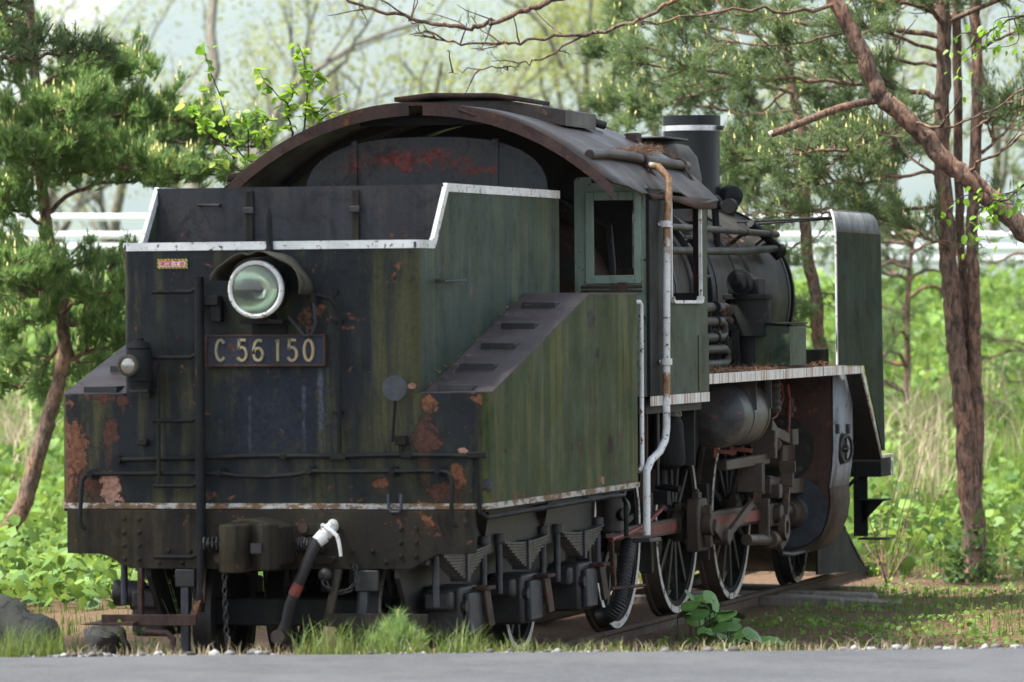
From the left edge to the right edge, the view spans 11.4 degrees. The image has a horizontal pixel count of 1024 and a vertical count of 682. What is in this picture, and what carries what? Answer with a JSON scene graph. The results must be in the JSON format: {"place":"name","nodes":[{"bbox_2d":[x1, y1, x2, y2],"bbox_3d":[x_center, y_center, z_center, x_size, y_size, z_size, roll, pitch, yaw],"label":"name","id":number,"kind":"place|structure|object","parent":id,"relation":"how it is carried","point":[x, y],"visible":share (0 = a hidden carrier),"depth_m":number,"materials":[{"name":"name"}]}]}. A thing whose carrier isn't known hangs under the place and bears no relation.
{"place":"outdoors","nodes":[
{"label":"outdoors","id":0,"kind":"place"},
{"bbox_2d":[0,0,119,118],"label":"sky","id":1,"kind":"structure","parent":0,"point":[108,4],"materials":[{"name":"white"}]},
{"bbox_2d":[145,569,199,653],"bbox_3d":[-2.089,1.797,31.589,0.388,0.870,0.087,0,0,-3],"label":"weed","id":2,"kind":"object","parent":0,"point":[175,600],"visible":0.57,"depth_m":31.60,"materials":[{"name":"green plant"}]},
{"bbox_2d":[0,0,1023,265],"bbox_3d":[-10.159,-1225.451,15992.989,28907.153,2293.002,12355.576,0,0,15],"label":"hills","id":3,"kind":"structure","parent":0,"point":[188,32],"depth_m":15532.59,"materials":[{"name":"white"}]},
{"bbox_2d":[0,648,1023,681],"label":"road","id":4,"kind":"structure","parent":0,"point":[964,665],"depth_m":27.01,"materials":[{"name":"grey asphalt"}]},
{"bbox_2d":[0,288,1023,655],"bbox_3d":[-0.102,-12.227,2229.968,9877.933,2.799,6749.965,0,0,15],"label":"ground","id":5,"kind":"structure","parent":0,"point":[564,628],"depth_m":40.34,"materials":[{"name":"green plant"}]},
{"bbox_2d":[0,593,65,656],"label":"rock","id":6,"kind":"object","parent":5,"relation":"on","point":[14,612],"visible":0.46,"depth_m":30.71,"materials":[{"name":"stone"}]},
{"bbox_2d":[0,0,129,77],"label":"pine tree","id":7,"kind":"object","parent":5,"relation":"on","point":[63,43],"visible":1,"depth_m":34.50,"materials":[{"name":"green plant"}]},
{"bbox_2d":[4,0,129,238],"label":"deciduous tree","id":8,"kind":"object","parent":5,"relation":"on","point":[59,21],"visible":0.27,"depth_m":111.19,"materials":[{"name":"green plant"}]},
{"bbox_2d":[0,0,145,242],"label":"deciduous tree","id":9,"kind":"object","parent":5,"relation":"on","point":[56,223],"visible":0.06,"depth_m":119.97,"materials":[{"name":"green plant"}]},
{"bbox_2d":[18,0,177,242],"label":"deciduous tree","id":10,"kind":"object","parent":5,"relation":"on","point":[66,224],"visible":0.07,"depth_m":99.92,"materials":[{"name":"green plant"}]},
{"bbox_2d":[25,0,185,242],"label":"deciduous tree","id":11,"kind":"object","parent":5,"relation":"on","point":[117,205],"visible":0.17,"depth_m":105.24,"materials":[{"name":"green plant"}]},
{"bbox_2d":[84,625,130,655],"bbox_3d":[-2.658,1.979,33.505,0.316,0.256,0.329,0,0,15],"label":"rock","id":12,"kind":"object","parent":5,"relation":"on","point":[99,637],"visible":0.55,"depth_m":33.40,"materials":[{"name":"stone"}]},
{"bbox_2d":[117,619,157,654],"bbox_3d":[-2.281,1.958,31.204,0.254,0.525,0.075,0,0,-4],"label":"weed","id":13,"kind":"object","parent":5,"relation":"on","point":[134,633],"visible":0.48,"depth_m":31.20,"materials":[{"name":"green plant"}]},
{"bbox_2d":[0,0,280,556],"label":"pine tree","id":14,"kind":"object","parent":5,"relation":"on","point":[68,133],"visible":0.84,"depth_m":46.71,"materials":[{"name":"green plant"}]},
{"bbox_2d":[43,0,300,187],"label":"deciduous tree","id":15,"kind":"object","parent":5,"relation":"on","point":[184,87],"visible":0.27,"depth_m":98.29,"materials":[{"name":"green plant"}]},
{"bbox_2d":[131,4,330,195],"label":"deciduous tree","id":16,"kind":"object","parent":5,"relation":"on","point":[268,71],"visible":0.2,"depth_m":125.53,"materials":[{"name":"green plant"}]},
{"bbox_2d":[174,43,347,172],"bbox_3d":[-1.971,-0.125,40.507,1.376,4.484,0.286,0,0,1],"label":"sapling","id":17,"kind":"object","parent":5,"relation":"on","point":[288,108],"visible":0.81,"depth_m":40.49,"materials":[{"name":"green plant"}]},
{"bbox_2d":[147,0,399,190],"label":"deciduous tree","id":18,"kind":"object","parent":5,"relation":"on","point":[213,54],"visible":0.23,"depth_m":97.18,"materials":[{"name":"green plant"}]},
{"bbox_2d":[239,0,416,130],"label":"deciduous tree","id":19,"kind":"object","parent":5,"relation":"on","point":[333,64],"visible":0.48,"depth_m":98.52,"materials":[{"name":"grey plant"}]},
{"bbox_2d":[165,0,500,184],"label":"deciduous tree","id":20,"kind":"object","parent":5,"relation":"on","point":[346,52],"visible":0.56,"depth_m":94.15,"materials":[{"name":"grey plant"}]},
{"bbox_2d":[362,603,431,651],"bbox_3d":[-0.643,1.661,28.898,0.430,0.370,0.281,0,0,15],"label":"grass tuft","id":21,"kind":"object","parent":5,"relation":"on","point":[398,627],"visible":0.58,"depth_m":28.89,"materials":[{"name":"green plant"}]},
{"bbox_2d":[0,615,805,656],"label":"roadside grass","id":22,"kind":"structure","parent":5,"relation":"on","point":[17,651],"depth_m":28.46,"materials":[{"name":"green plant"}]},
{"bbox_2d":[368,3,557,95],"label":"deciduous tree","id":23,"kind":"object","parent":5,"relation":"on","point":[445,67],"visible":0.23,"depth_m":107.61,"materials":[{"name":"green plant"}]},
{"bbox_2d":[354,0,593,105],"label":"deciduous tree","id":24,"kind":"object","parent":5,"relation":"on","point":[512,91],"visible":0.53,"depth_m":101.30,"materials":[{"name":"grey plant"}]},
{"bbox_2d":[393,0,561,103],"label":"deciduous tree","id":25,"kind":"object","parent":5,"relation":"on","point":[459,59],"visible":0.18,"depth_m":109.37,"materials":[{"name":"green plant"}]},
{"bbox_2d":[0,634,962,655],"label":"dry grass","id":26,"kind":"structure","parent":5,"relation":"on","point":[621,647],"depth_m":28.64,"materials":[{"name":"beige plant"}]},
{"bbox_2d":[0,264,1023,609],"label":"ground cover","id":27,"kind":"object","parent":5,"relation":"on","point":[44,572],"visible":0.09,"depth_m":52.41,"materials":[{"name":"green plant"}]},
{"bbox_2d":[0,331,1023,507],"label":"dead reeds","id":28,"kind":"object","parent":5,"relation":"on","point":[16,430],"visible":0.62,"depth_m":58.42,"materials":[{"name":"beige plant"}]},
{"bbox_2d":[6,214,1023,285],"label":"guard fence","id":29,"kind":"object","parent":5,"relation":"on","point":[1003,250],"visible":0.06,"depth_m":86.95,"materials":[{"name":"metal"}]},
{"bbox_2d":[357,571,753,652],"bbox_3d":[-0.006,2.144,38.664,0.100,0.120,17.200,0,0,15],"label":"rail","id":30,"kind":"object","parent":5,"relation":"on","point":[639,591],"visible":0.07,"depth_m":40.27,"materials":[{"name":"brown metal"}]},
{"bbox_2d":[224,93,893,631],"bbox_3d":[0.811,0.137,39.462,2.875,3.928,10.798,0,0,15],"label":"steam locomotive","id":31,"kind":"object","parent":30,"relation":"on","point":[740,473],"visible":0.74,"depth_m":38.58,"materials":[{"name":"metal"}]},
{"bbox_2d":[598,139,673,155],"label":"needle litter","id":32,"kind":"object","parent":31,"relation":"on","point":[649,148],"visible":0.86,"depth_m":35.97,"materials":[{"name":"brown plant"}]},
{"bbox_2d":[709,233,748,246],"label":"needle litter","id":33,"kind":"object","parent":31,"relation":"on","point":[724,237],"visible":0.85,"depth_m":40.52,"materials":[{"name":"brown plant"}]},
{"bbox_2d":[709,359,840,373],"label":"needle litter","id":34,"kind":"object","parent":31,"relation":"on","point":[741,369],"visible":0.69,"depth_m":38.86,"materials":[{"name":"brown plant"}]},
{"bbox_2d":[521,58,592,108],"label":"deciduous tree","id":35,"kind":"object","parent":5,"relation":"on","point":[566,95],"visible":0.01,"depth_m":118.62,"materials":[{"name":"green plant"}]},
{"bbox_2d":[470,0,654,111],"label":"deciduous tree","id":36,"kind":"object","parent":5,"relation":"on","point":[557,74],"visible":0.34,"depth_m":113.84,"materials":[{"name":"green plant"}]},
{"bbox_2d":[471,0,682,134],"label":"deciduous tree","id":37,"kind":"object","parent":5,"relation":"on","point":[587,74],"visible":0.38,"depth_m":103.86,"materials":[{"name":"green plant"}]},
{"bbox_2d":[569,0,677,135],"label":"deciduous tree","id":38,"kind":"object","parent":5,"relation":"on","point":[658,129],"visible":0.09,"depth_m":120.45,"materials":[{"name":"green plant"}]},
{"bbox_2d":[328,0,1023,242],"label":"pine tree","id":39,"kind":"object","parent":5,"relation":"on","point":[938,153],"visible":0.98,"depth_m":39.93,"materials":[{"name":"brown plant"}]},
{"bbox_2d":[525,561,879,650],"bbox_3d":[1.084,2.137,38.366,0.100,0.120,17.200,0,0,15],"label":"rail","id":40,"kind":"object","parent":5,"relation":"on","point":[647,627],"visible":0.48,"depth_m":38.96,"materials":[{"name":"brown metal"}]},
{"bbox_2d":[63,137,645,654],"bbox_3d":[-0.831,0.391,33.523,2.773,3.518,6.074,0,0,15],"label":"tender","id":41,"kind":"object","parent":40,"relation":"on","point":[281,409],"visible":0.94,"depth_m":31.37,"materials":[{"name":"paint"}]},
{"bbox_2d":[428,295,534,384],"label":"needle litter","id":42,"kind":"object","parent":41,"relation":"on","point":[476,340],"visible":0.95,"depth_m":32.02,"materials":[{"name":"brown plant"}]},
{"bbox_2d":[671,589,745,640],"bbox_3d":[1.433,2.025,37.592,0.559,0.400,0.807,0,0,15],"label":"broad leaved plant","id":43,"kind":"object","parent":5,"relation":"on","point":[706,603],"visible":0.79,"depth_m":37.47,"materials":[{"name":"green plant"}]},
{"bbox_2d":[633,595,845,607],"bbox_3d":[1.617,2.161,41.953,2.243,0.151,0.200,0,0,14],"label":"railway sleeper","id":44,"kind":"object","parent":5,"relation":"on","point":[778,600],"visible":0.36,"depth_m":41.70,"materials":[{"name":"brown wood"}]},
{"bbox_2d":[697,621,791,650],"bbox_3d":[1.653,2.122,36.456,0.688,0.252,0.751,0,0,5],"label":"broad leaved plant","id":45,"kind":"object","parent":5,"relation":"on","point":[746,634],"visible":0.71,"depth_m":36.39,"materials":[{"name":"green plant"}]},
{"bbox_2d":[611,590,877,598],"bbox_3d":[1.929,2.154,42.593,2.243,0.151,0.200,0,0,16],"label":"railway sleeper","id":46,"kind":"object","parent":5,"relation":"on","point":[827,593],"visible":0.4,"depth_m":42.34,"materials":[{"name":"brown wood"}]},
{"bbox_2d":[570,0,934,364],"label":"pine tree","id":47,"kind":"object","parent":5,"relation":"on","point":[640,101],"visible":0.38,"depth_m":50.96,"materials":[{"name":"green plant"}]},
{"bbox_2d":[721,0,878,242],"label":"deciduous tree","id":48,"kind":"object","parent":5,"relation":"on","point":[782,98],"visible":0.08,"depth_m":112.01,"materials":[{"name":"green plant"}]},
{"bbox_2d":[588,575,1023,650],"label":"needle litter","id":49,"kind":"object","parent":5,"relation":"on","point":[867,616],"visible":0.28,"depth_m":39.64,"materials":[{"name":"brown plant"}]},
{"bbox_2d":[600,0,1023,582],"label":"pine tree","id":50,"kind":"object","parent":5,"relation":"on","point":[960,286],"visible":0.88,"depth_m":45.43,"materials":[{"name":"green plant"}]},
{"bbox_2d":[632,563,1023,651],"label":"weeds","id":51,"kind":"object","parent":5,"relation":"on","point":[819,622],"visible":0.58,"depth_m":39.19,"materials":[{"name":"green plant"}]},
{"bbox_2d":[778,593,899,607],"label":"timber block","id":52,"kind":"structure","parent":5,"relation":"on","point":[860,600],"depth_m":41.84,"materials":[{"name":"brown wood"}]},
{"bbox_2d":[853,431,942,583],"bbox_3d":[3.448,1.512,45.077,0.752,1.429,0.745,-1,0,-8],"label":"bare shrub","id":53,"kind":"object","parent":5,"relation":"on","point":[884,573],"visible":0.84,"depth_m":45.05,"materials":[{"name":"brown plant"}]},
{"bbox_2d":[808,3,1018,265],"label":"deciduous tree","id":54,"kind":"object","parent":5,"relation":"on","point":[918,69],"visible":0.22,"depth_m":111.10,"materials":[{"name":"green plant"}]},
{"bbox_2d":[813,192,1022,428],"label":"pine tree","id":55,"kind":"object","parent":5,"relation":"on","point":[902,314],"visible":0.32,"depth_m":61.95,"materials":[{"name":"green plant"}]},
{"bbox_2d":[908,0,1023,265],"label":"deciduous tree","id":56,"kind":"object","parent":5,"relation":"on","point":[997,147],"visible":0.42,"depth_m":104.00,"materials":[{"name":"green plant"}]},
{"bbox_2d":[927,490,1006,584],"bbox_3d":[4.021,1.754,45.349,0.720,0.850,0.480,0,0,15],"label":"ivy","id":57,"kind":"object","parent":5,"relation":"on","point":[958,565],"visible":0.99,"depth_m":45.25,"materials":[{"name":"green plant"}]},
{"bbox_2d":[931,102,1023,405],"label":"pine tree","id":58,"kind":"object","parent":5,"relation":"on","point":[1013,264],"visible":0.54,"depth_m":63.93,"materials":[{"name":"green plant"}]},
{"bbox_2d":[939,181,1023,258],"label":"shrub branch","id":59,"kind":"object","parent":5,"relation":"on","point":[989,217],"visible":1,"depth_m":39.02,"materials":[{"name":"green plant"}]},
{"bbox_2d":[943,6,1023,102],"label":"shrub branch","id":60,"kind":"object","parent":5,"relation":"on","point":[1000,25],"visible":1,"depth_m":39.53,"materials":[{"name":"green plant"}]},
{"bbox_2d":[0,280,1023,548],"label":"bank grass","id":61,"kind":"structure","parent":0,"point":[994,450],"depth_m":59.94,"materials":[{"name":"green plant"}]},
{"bbox_2d":[21,643,1023,656],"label":"gravel","id":62,"kind":"structure","parent":0,"point":[253,651],"depth_m":28.30,"materials":[{"name":"grey gravel"}]}
]}

